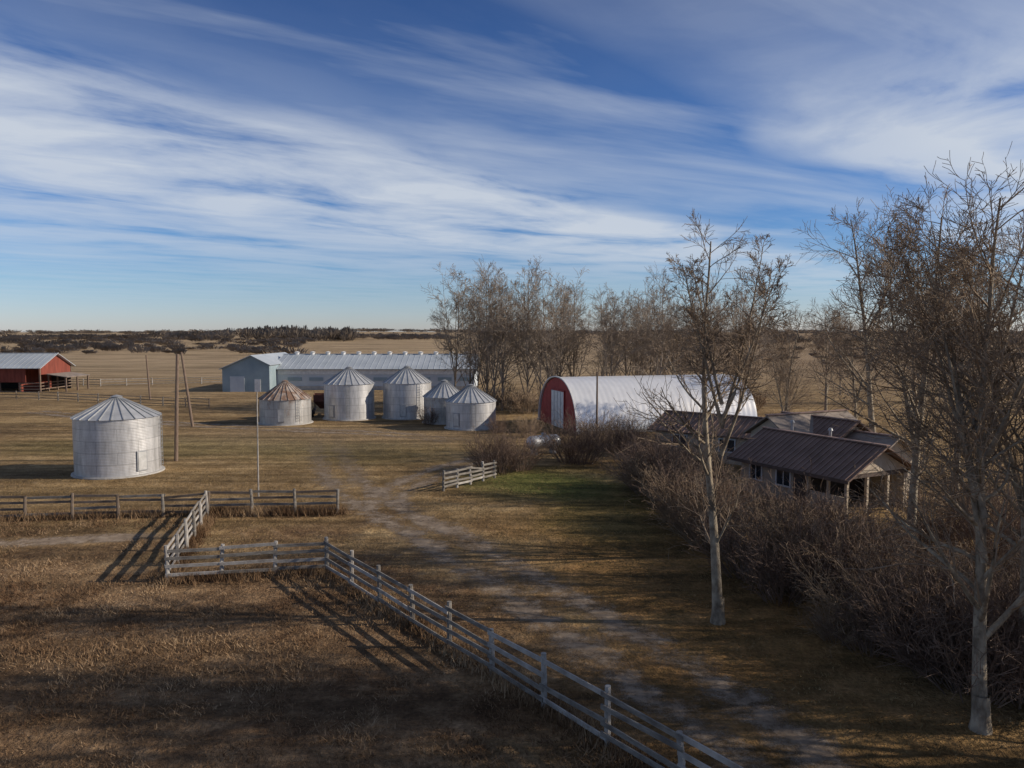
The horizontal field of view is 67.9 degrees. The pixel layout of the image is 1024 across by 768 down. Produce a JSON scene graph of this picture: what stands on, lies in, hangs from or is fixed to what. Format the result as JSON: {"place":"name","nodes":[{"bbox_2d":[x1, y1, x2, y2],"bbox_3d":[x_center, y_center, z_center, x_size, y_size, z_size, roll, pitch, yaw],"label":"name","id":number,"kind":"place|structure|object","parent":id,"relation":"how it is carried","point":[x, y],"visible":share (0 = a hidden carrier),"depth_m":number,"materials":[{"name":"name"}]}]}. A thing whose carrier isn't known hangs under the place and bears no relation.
{"place":"outdoors","nodes":[
{"label":"outdoors","id":0,"kind":"place"},
{"bbox_2d":[0,353,89,391],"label":"red barn","id":1,"kind":"structure","parent":0,"point":[23,372],"depth_m":128.96,"materials":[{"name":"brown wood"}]},
{"bbox_2d":[26,411,416,436],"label":"dirt track","id":2,"kind":"structure","parent":0,"point":[298,429],"depth_m":78.80,"materials":[{"name":"soil"}]},
{"bbox_2d":[220,351,479,391],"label":"long livestock barn","id":3,"kind":"structure","parent":0,"point":[312,370],"depth_m":131.23,"materials":[{"name":"metal"}]},
{"bbox_2d":[361,455,498,536],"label":"dirt track","id":4,"kind":"structure","parent":0,"point":[426,521],"depth_m":44.37,"materials":[{"name":"soil"}]},
{"bbox_2d":[0,332,1023,767],"bbox_3d":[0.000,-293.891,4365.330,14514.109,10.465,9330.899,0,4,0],"label":"ground","id":5,"kind":"structure","parent":0,"point":[40,442],"depth_m":27.45,"materials":[{"name":"plant"}]},
{"bbox_2d":[0,533,143,545],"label":"footpath","id":6,"kind":"structure","parent":5,"relation":"on","point":[82,539],"depth_m":36.69,"materials":[{"name":"soil"}]},
{"bbox_2d":[0,492,209,519],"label":"plank fence","id":7,"kind":"object","parent":5,"relation":"on","point":[72,502],"visible":0.95,"depth_m":40.81,"materials":[{"name":"grey wood"}]},
{"bbox_2d":[0,391,209,407],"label":"pasture fence","id":8,"kind":"object","parent":5,"relation":"on","point":[98,397],"visible":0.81,"depth_m":107.90,"materials":[{"name":"grey wood"}]},
{"bbox_2d":[70,395,164,479],"bbox_3d":[-28.200,3.527,54.367,6.040,5.540,6.040,-1,4,-20],"label":"grain bin","id":9,"kind":"object","parent":5,"relation":"on","point":[116,436],"visible":1,"depth_m":52.22,"materials":[{"name":"metal"}]},
{"bbox_2d":[0,501,348,522],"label":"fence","id":10,"kind":"object","parent":5,"relation":"on","point":[235,512],"visible":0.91,"depth_m":41.22,"materials":[{"name":"brown plant"}]},
{"bbox_2d":[174,354,178,460],"bbox_3d":[-25.945,1.944,58.770,0.595,8.510,0.300,0,4,0],"label":"utility pole","id":11,"kind":"object","parent":5,"relation":"on","point":[176,410],"visible":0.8,"depth_m":58.68,"materials":[{"name":"brown wood"}]},
{"bbox_2d":[149,512,338,590],"bbox_3d":[-13.892,7.442,34.511,6.716,0.440,14.152,-4,5,-42],"label":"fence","id":12,"kind":"object","parent":5,"relation":"on","point":[201,529],"visible":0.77,"depth_m":31.14,"materials":[{"name":"brown plant"}]},
{"bbox_2d":[164,491,328,579],"bbox_3d":[-14.064,6.955,34.576,5.487,1.603,13.209,-4,5,-43],"label":"plank fence","id":13,"kind":"object","parent":5,"relation":"on","point":[221,548],"visible":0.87,"depth_m":31.10,"materials":[{"name":"grey wood"}]},
{"bbox_2d":[207,489,338,514],"bbox_3d":[-13.036,6.492,41.505,7.139,1.580,0.286,0,4,-4],"label":"plank fence","id":14,"kind":"object","parent":5,"relation":"on","point":[293,491],"visible":0.89,"depth_m":41.58,"materials":[{"name":"grey wood"}]},
{"bbox_2d":[258,380,312,425],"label":"grain bin","id":15,"kind":"object","parent":5,"relation":"on","point":[284,403],"visible":0.99,"depth_m":81.75,"materials":[{"name":"metal"}]},
{"bbox_2d":[323,366,375,420],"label":"grain bin","id":16,"kind":"object","parent":5,"relation":"on","point":[348,393],"visible":1,"depth_m":86.00,"materials":[{"name":"metal"}]},
{"bbox_2d":[382,365,431,419],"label":"grain bin","id":17,"kind":"object","parent":5,"relation":"on","point":[406,388],"visible":0.83,"depth_m":86.94,"materials":[{"name":"metal"}]},
{"bbox_2d":[422,379,459,424],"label":"grain bin","id":18,"kind":"object","parent":5,"relation":"on","point":[438,395],"visible":0.63,"depth_m":82.65,"materials":[{"name":"metal"}]},
{"bbox_2d":[420,262,484,386],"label":"bare grove tree","id":19,"kind":"object","parent":5,"relation":"on","point":[454,369],"visible":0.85,"depth_m":101.58,"materials":[{"name":"brown plant"}]},
{"bbox_2d":[431,294,497,385],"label":"bare grove tree","id":20,"kind":"object","parent":5,"relation":"on","point":[470,379],"visible":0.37,"depth_m":104.05,"materials":[{"name":"brown plant"}]},
{"bbox_2d":[442,460,496,490],"bbox_3d":[-2.733,5.981,49.970,0.235,1.444,5.476,3,5,36],"label":"plank fence","id":21,"kind":"object","parent":5,"relation":"on","point":[482,469],"visible":0.91,"depth_m":49.80,"materials":[{"name":"grey wood"}]},
{"bbox_2d":[444,384,496,430],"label":"grain bin","id":22,"kind":"object","parent":5,"relation":"on","point":[469,406],"visible":0.94,"depth_m":77.56,"materials":[{"name":"metal"}]},
{"bbox_2d":[459,431,514,469],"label":"bare shrub","id":23,"kind":"object","parent":5,"relation":"on","point":[475,460],"visible":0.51,"depth_m":55.21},
{"bbox_2d":[462,257,518,392],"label":"bare grove tree","id":24,"kind":"object","parent":5,"relation":"on","point":[484,290],"visible":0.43,"depth_m":99.56,"materials":[{"name":"brown plant"}]},
{"bbox_2d":[445,266,541,393],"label":"bare grove tree","id":25,"kind":"object","parent":5,"relation":"on","point":[488,340],"visible":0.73,"depth_m":96.97,"materials":[{"name":"brown plant"}]},
{"bbox_2d":[470,278,530,410],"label":"bare grove tree","id":26,"kind":"object","parent":5,"relation":"on","point":[503,319],"visible":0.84,"depth_m":95.21,"materials":[{"name":"brown plant"}]},
{"bbox_2d":[464,417,538,474],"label":"bare shrub","id":27,"kind":"object","parent":5,"relation":"on","point":[504,459],"visible":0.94,"depth_m":53.62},
{"bbox_2d":[465,262,544,397],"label":"bare grove tree","id":28,"kind":"object","parent":5,"relation":"on","point":[499,342],"visible":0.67,"depth_m":96.19,"materials":[{"name":"brown plant"}]},
{"bbox_2d":[0,324,1023,364],"bbox_3d":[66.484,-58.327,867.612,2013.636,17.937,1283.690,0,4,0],"label":"distant treeline","id":29,"kind":"object","parent":5,"relation":"on","point":[274,338],"visible":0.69,"depth_m":543.04,"materials":[{"name":"plant"}]},
{"bbox_2d":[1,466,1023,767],"bbox_3d":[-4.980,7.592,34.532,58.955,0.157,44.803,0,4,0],"label":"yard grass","id":30,"kind":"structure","parent":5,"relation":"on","point":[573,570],"depth_m":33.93,"materials":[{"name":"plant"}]},
{"bbox_2d":[315,567,714,767],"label":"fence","id":31,"kind":"object","parent":5,"relation":"on","point":[406,622],"visible":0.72,"depth_m":21.77,"materials":[{"name":"brown plant"}]},
{"bbox_2d":[491,423,553,471],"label":"bare shrub","id":32,"kind":"object","parent":5,"relation":"on","point":[533,452],"visible":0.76,"depth_m":54.87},
{"bbox_2d":[507,384,539,414],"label":"bare shrub","id":33,"kind":"object","parent":5,"relation":"on","point":[528,401],"visible":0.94,"depth_m":93.24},
{"bbox_2d":[324,541,742,767],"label":"plank fence","id":34,"kind":"object","parent":5,"relation":"on","point":[605,720],"visible":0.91,"depth_m":20.47,"materials":[{"name":"grey wood"}]},
{"bbox_2d":[508,300,563,397],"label":"bare grove tree","id":35,"kind":"object","parent":5,"relation":"on","point":[533,342],"visible":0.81,"depth_m":95.51,"materials":[{"name":"brown plant"}]},
{"bbox_2d":[493,258,584,410],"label":"bare grove tree","id":36,"kind":"object","parent":5,"relation":"on","point":[530,322],"visible":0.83,"depth_m":94.59,"materials":[{"name":"brown plant"}]},
{"bbox_2d":[508,289,578,384],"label":"bare grove tree","id":37,"kind":"object","parent":5,"relation":"on","point":[552,349],"visible":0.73,"depth_m":95.35,"materials":[{"name":"brown plant"}]},
{"bbox_2d":[502,255,596,385],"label":"bare grove tree","id":38,"kind":"object","parent":5,"relation":"on","point":[543,301],"visible":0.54,"depth_m":97.37,"materials":[{"name":"brown plant"}]},
{"bbox_2d":[534,286,588,376],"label":"bare grove tree","id":39,"kind":"object","parent":5,"relation":"on","point":[570,332],"visible":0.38,"depth_m":105.68,"materials":[{"name":"brown plant"}]},
{"bbox_2d":[531,286,592,376],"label":"bare grove tree","id":40,"kind":"object","parent":5,"relation":"on","point":[562,330],"visible":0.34,"depth_m":106.37,"materials":[{"name":"brown plant"}]},
{"bbox_2d":[524,408,617,463],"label":"bare shrub","id":41,"kind":"object","parent":5,"relation":"on","point":[553,443],"visible":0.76,"depth_m":58.19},
{"bbox_2d":[538,280,609,376],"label":"bare grove tree","id":42,"kind":"object","parent":5,"relation":"on","point":[574,335],"visible":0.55,"depth_m":105.52,"materials":[{"name":"brown plant"}]},
{"bbox_2d":[549,410,617,464],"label":"bare shrub","id":43,"kind":"object","parent":5,"relation":"on","point":[578,460],"visible":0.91,"depth_m":57.28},
{"bbox_2d":[580,287,629,376],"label":"bare grove tree","id":44,"kind":"object","parent":5,"relation":"on","point":[603,372],"visible":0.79,"depth_m":98.61,"materials":[{"name":"brown plant"}]},
{"bbox_2d":[574,407,645,451],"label":"bare shrub","id":45,"kind":"object","parent":5,"relation":"on","point":[610,429],"visible":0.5,"depth_m":64.16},
{"bbox_2d":[586,282,657,375],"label":"bare grove tree","id":46,"kind":"object","parent":5,"relation":"on","point":[606,347],"visible":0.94,"depth_m":96.78,"materials":[{"name":"brown plant"}]},
{"bbox_2d":[595,418,656,457],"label":"bare shrub","id":47,"kind":"object","parent":5,"relation":"on","point":[617,435],"visible":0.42,"depth_m":60.29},
{"bbox_2d":[596,288,657,375],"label":"bare grove tree","id":48,"kind":"object","parent":5,"relation":"on","point":[631,331],"visible":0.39,"depth_m":107.25,"materials":[{"name":"brown plant"}]},
{"bbox_2d":[609,290,675,375],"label":"bare grove tree","id":49,"kind":"object","parent":5,"relation":"on","point":[638,352],"visible":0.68,"depth_m":103.15,"materials":[{"name":"brown plant"}]},
{"bbox_2d":[537,374,756,433],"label":"quonset hut","id":50,"kind":"object","parent":5,"relation":"on","point":[563,394],"visible":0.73,"depth_m":78.55,"materials":[{"name":"metal"}]},
{"bbox_2d":[550,388,564,428],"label":"sliding door","id":51,"kind":"structure","parent":50,"relation":"in","point":[557,398],"depth_m":80.26,"materials":[{"name":"white paint"}]},
{"bbox_2d":[594,434,703,494],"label":"bare shrub","id":52,"kind":"object","parent":5,"relation":"on","point":[652,465],"visible":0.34,"depth_m":46.37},
{"bbox_2d":[607,426,694,489],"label":"bare shrub","id":53,"kind":"object","parent":5,"relation":"on","point":[630,452],"visible":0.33,"depth_m":48.51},
{"bbox_2d":[627,265,699,374],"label":"bare grove tree","id":54,"kind":"object","parent":5,"relation":"on","point":[665,332],"visible":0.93,"depth_m":96.64,"materials":[{"name":"brown plant"}]},
{"bbox_2d":[598,441,733,505],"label":"bare shrub","id":55,"kind":"object","parent":5,"relation":"on","point":[639,476],"visible":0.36,"depth_m":44.48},
{"bbox_2d":[643,301,700,374],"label":"bare grove tree","id":56,"kind":"object","parent":5,"relation":"on","point":[686,339],"visible":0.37,"depth_m":104.91,"materials":[{"name":"brown plant"}]},
{"bbox_2d":[632,458,742,510],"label":"bare shrub","id":57,"kind":"object","parent":5,"relation":"on","point":[689,480],"visible":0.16,"depth_m":40.75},
{"bbox_2d":[642,453,751,516],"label":"bare shrub","id":58,"kind":"object","parent":5,"relation":"on","point":[666,475],"visible":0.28,"depth_m":39.56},
{"bbox_2d":[637,467,761,530],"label":"bare shrub","id":59,"kind":"object","parent":5,"relation":"on","point":[659,508],"visible":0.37,"depth_m":37.94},
{"bbox_2d":[626,474,776,558],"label":"bare shrub","id":60,"kind":"object","parent":5,"relation":"on","point":[688,532],"visible":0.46,"depth_m":35.19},
{"bbox_2d":[643,447,763,522],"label":"bare shrub","id":61,"kind":"object","parent":5,"relation":"on","point":[690,462],"visible":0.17,"depth_m":39.98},
{"bbox_2d":[653,473,757,538],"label":"bare shrub","id":62,"kind":"object","parent":5,"relation":"on","point":[680,501],"visible":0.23,"depth_m":37.19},
{"bbox_2d":[615,209,798,625],"bbox_3d":[6.474,1.111,26.232,6.276,14.502,5.580,0,4,0],"label":"bare poplar tree","id":63,"kind":"object","parent":5,"relation":"on","point":[718,614],"visible":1,"depth_m":25.66,"materials":[{"name":"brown plant"}]},
{"bbox_2d":[674,276,741,373],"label":"bare grove tree","id":64,"kind":"object","parent":5,"relation":"on","point":[718,307],"visible":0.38,"depth_m":99.27,"materials":[{"name":"brown plant"}]},
{"bbox_2d":[674,465,775,525],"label":"bare shrub","id":65,"kind":"object","parent":5,"relation":"on","point":[732,504],"visible":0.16,"depth_m":37.03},
{"bbox_2d":[696,289,784,375],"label":"bare grove tree","id":66,"kind":"object","parent":5,"relation":"on","point":[743,328],"visible":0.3,"depth_m":106.36,"materials":[{"name":"brown plant"}]},
{"bbox_2d":[704,268,786,373],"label":"bare grove tree","id":67,"kind":"object","parent":5,"relation":"on","point":[739,294],"visible":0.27,"depth_m":109.64,"materials":[{"name":"brown plant"}]},
{"bbox_2d":[679,486,824,580],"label":"bare shrub","id":68,"kind":"object","parent":5,"relation":"on","point":[727,555],"visible":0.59,"depth_m":30.87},
{"bbox_2d":[647,409,921,512],"bbox_3d":[17.931,4.085,54.059,12.758,4.470,24.494,-2,4,-27],"label":"farmhouse","id":69,"kind":"object","parent":5,"relation":"on","point":[782,446],"visible":0.8,"depth_m":45.99,"materials":[{"name":"paint"}]},
{"bbox_2d":[749,464,791,487],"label":"windows","id":70,"kind":"structure","parent":69,"relation":"in","point":[780,475],"depth_m":45.41,"materials":[{"name":"black glass"}]},
{"bbox_2d":[724,516,849,606],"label":"bare shrub","id":71,"kind":"object","parent":5,"relation":"on","point":[762,575],"visible":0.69,"depth_m":28.09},
{"bbox_2d":[761,348,813,413],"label":"bare poplar tree","id":72,"kind":"object","parent":5,"relation":"on","point":[781,375],"visible":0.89,"depth_m":66.45,"materials":[{"name":"brown plant"}]},
{"bbox_2d":[757,304,824,410],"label":"bare poplar tree","id":73,"kind":"object","parent":5,"relation":"on","point":[789,345],"visible":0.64,"depth_m":73.28,"materials":[{"name":"brown plant"}]},
{"bbox_2d":[716,483,872,573],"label":"bare shrub","id":74,"kind":"object","parent":5,"relation":"on","point":[792,502],"visible":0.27,"depth_m":31.74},
{"bbox_2d":[722,508,874,588],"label":"bare shrub","id":75,"kind":"object","parent":5,"relation":"on","point":[783,547],"visible":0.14,"depth_m":29.78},
{"bbox_2d":[719,488,888,599],"bbox_3d":[11.038,6.206,29.128,5.880,3.792,6.323,2,5,32],"label":"bare shrub","id":76,"kind":"object","parent":5,"relation":"on","point":[799,535],"visible":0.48,"depth_m":28.95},
{"bbox_2d":[730,471,880,540],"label":"bare shrub","id":77,"kind":"object","parent":5,"relation":"on","point":[780,498],"visible":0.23,"depth_m":33.67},
{"bbox_2d":[718,487,922,578],"bbox_3d":[12.279,6.246,31.101,7.466,3.445,6.504,3,5,41],"label":"bare shrub","id":78,"kind":"object","parent":5,"relation":"on","point":[815,524],"visible":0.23,"depth_m":30.59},
{"bbox_2d":[761,474,885,548],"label":"bare shrub","id":79,"kind":"object","parent":5,"relation":"on","point":[812,511],"visible":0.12,"depth_m":32.48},
{"bbox_2d":[795,299,856,409],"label":"bare poplar tree","id":80,"kind":"object","parent":5,"relation":"on","point":[829,361],"visible":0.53,"depth_m":82.18,"materials":[{"name":"brown plant"}]},
{"bbox_2d":[753,455,901,540],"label":"bare shrub","id":81,"kind":"object","parent":5,"relation":"on","point":[826,507],"visible":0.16,"depth_m":33.25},
{"bbox_2d":[742,498,914,592],"bbox_3d":[13.084,6.283,29.822,7.693,3.550,6.702,-1,4,-15],"label":"bare shrub","id":82,"kind":"object","parent":5,"relation":"on","point":[847,527],"visible":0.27,"depth_m":29.44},
{"bbox_2d":[782,585,887,656],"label":"bare shrub","id":83,"kind":"object","parent":5,"relation":"on","point":[826,613],"visible":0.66,"depth_m":24.50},
{"bbox_2d":[809,301,892,418],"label":"bare poplar tree","id":84,"kind":"object","parent":5,"relation":"on","point":[856,416],"visible":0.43,"depth_m":67.80,"materials":[{"name":"brown plant"}]},
{"bbox_2d":[780,481,923,553],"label":"bare shrub","id":85,"kind":"object","parent":5,"relation":"on","point":[814,505],"visible":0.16,"depth_m":31.99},
{"bbox_2d":[775,503,936,609],"bbox_3d":[12.883,6.226,28.167,6.026,3.886,6.481,1,4,18],"label":"bare shrub","id":86,"kind":"object","parent":5,"relation":"on","point":[865,543],"visible":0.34,"depth_m":27.50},
{"bbox_2d":[789,190,934,431],"bbox_3d":[28.130,-4.260,59.469,11.744,20.717,9.830,0,4,0],"label":"bare poplar tree","id":87,"kind":"object","parent":5,"relation":"on","point":[869,398],"visible":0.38,"depth_m":60.01,"materials":[{"name":"brown plant"}]},
{"bbox_2d":[807,576,922,657],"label":"bare shrub","id":88,"kind":"object","parent":5,"relation":"on","point":[861,644],"visible":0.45,"depth_m":23.68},
{"bbox_2d":[779,519,974,642],"bbox_3d":[12.388,6.629,25.503,6.502,3.444,7.464,1,4,18],"label":"bare shrub","id":89,"kind":"object","parent":5,"relation":"on","point":[826,598],"visible":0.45,"depth_m":25.06,"materials":[{"name":"plant"}]},
{"bbox_2d":[809,503,1015,638],"bbox_3d":[13.063,6.274,25.099,6.188,4.201,5.367,-3,5,-37],"label":"bare shrub","id":90,"kind":"object","parent":5,"relation":"on","point":[888,558],"visible":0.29,"depth_m":25.14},
{"bbox_2d":[807,183,1023,556],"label":"bare poplar tree","id":91,"kind":"object","parent":5,"relation":"on","point":[897,361],"visible":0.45,"depth_m":32.94,"materials":[{"name":"brown plant"}]},
{"bbox_2d":[827,543,1004,640],"bbox_3d":[13.424,6.796,24.056,5.480,3.286,5.096,0,4,-1],"label":"bare shrub","id":92,"kind":"object","parent":5,"relation":"on","point":[899,587],"visible":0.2,"depth_m":24.07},
{"bbox_2d":[813,143,1023,735],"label":"bare poplar tree","id":93,"kind":"object","parent":5,"relation":"on","point":[980,723],"visible":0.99,"depth_m":19.13,"materials":[{"name":"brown plant"}]},
{"bbox_2d":[829,520,1023,683],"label":"bare shrub","id":94,"kind":"object","parent":5,"relation":"on","point":[875,613],"visible":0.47,"depth_m":21.81,"materials":[{"name":"plant"}]},
{"bbox_2d":[834,544,1019,674],"bbox_3d":[13.142,6.613,22.976,5.924,3.820,6.370,1,4,11],"label":"bare shrub","id":95,"kind":"object","parent":5,"relation":"on","point":[924,611],"visible":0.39,"depth_m":22.32,"materials":[{"name":"plant"}]},
{"bbox_2d":[867,480,995,552],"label":"bare shrub","id":96,"kind":"object","parent":5,"relation":"on","point":[923,526],"visible":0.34,"depth_m":34.74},
{"bbox_2d":[869,598,1002,683],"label":"bare shrub","id":97,"kind":"object","parent":5,"relation":"on","point":[899,654],"visible":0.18,"depth_m":21.95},
{"bbox_2d":[871,466,1009,539],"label":"bare shrub","id":98,"kind":"object","parent":5,"relation":"on","point":[986,494],"visible":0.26,"depth_m":36.75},
{"bbox_2d":[863,564,1023,707],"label":"bare shrub","id":99,"kind":"object","parent":5,"relation":"on","point":[952,679],"visible":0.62,"depth_m":20.67,"materials":[{"name":"plant"}]},
{"bbox_2d":[887,209,1023,689],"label":"bare poplar tree","id":100,"kind":"object","parent":5,"relation":"on","point":[1016,480],"visible":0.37,"depth_m":20.18,"materials":[{"name":"brown plant"}]},
{"bbox_2d":[905,571,1023,671],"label":"bare shrub","id":101,"kind":"object","parent":5,"relation":"on","point":[1021,632],"visible":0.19,"depth_m":21.08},
{"bbox_2d":[908,233,1023,495],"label":"bare poplar tree","id":102,"kind":"object","parent":5,"relation":"on","point":[1004,240],"visible":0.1,"depth_m":43.04,"materials":[{"name":"brown plant"}]},
{"bbox_2d":[908,573,1023,684],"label":"bare shrub","id":103,"kind":"object","parent":5,"relation":"on","point":[1018,664],"visible":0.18,"depth_m":21.15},
{"bbox_2d":[925,521,1020,593],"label":"bare shrub","id":104,"kind":"object","parent":5,"relation":"on","point":[999,557],"visible":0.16,"depth_m":28.26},
{"bbox_2d":[926,483,1020,576],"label":"bare shrub","id":105,"kind":"object","parent":5,"relation":"on","point":[987,537],"visible":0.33,"depth_m":31.69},
{"bbox_2d":[932,217,1023,462],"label":"bare poplar tree","id":106,"kind":"object","parent":5,"relation":"on","point":[1008,229],"visible":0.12,"depth_m":54.84,"materials":[{"name":"brown plant"}]},
{"bbox_2d":[936,473,1020,554],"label":"bare shrub","id":107,"kind":"object","parent":5,"relation":"on","point":[1011,516],"visible":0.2,"depth_m":33.74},
{"bbox_2d":[935,591,1023,708],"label":"bare shrub","id":108,"kind":"object","parent":5,"relation":"on","point":[1000,694],"visible":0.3,"depth_m":20.28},
{"bbox_2d":[0,0,1023,331],"label":"sky","id":109,"kind":"structure","parent":0,"point":[172,165],"materials":[{"name":"blue"}]},
{"bbox_2d":[318,469,849,767],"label":"dirt track","id":110,"kind":"structure","parent":0,"point":[813,751],"depth_m":24.05,"materials":[{"name":"gravel"}]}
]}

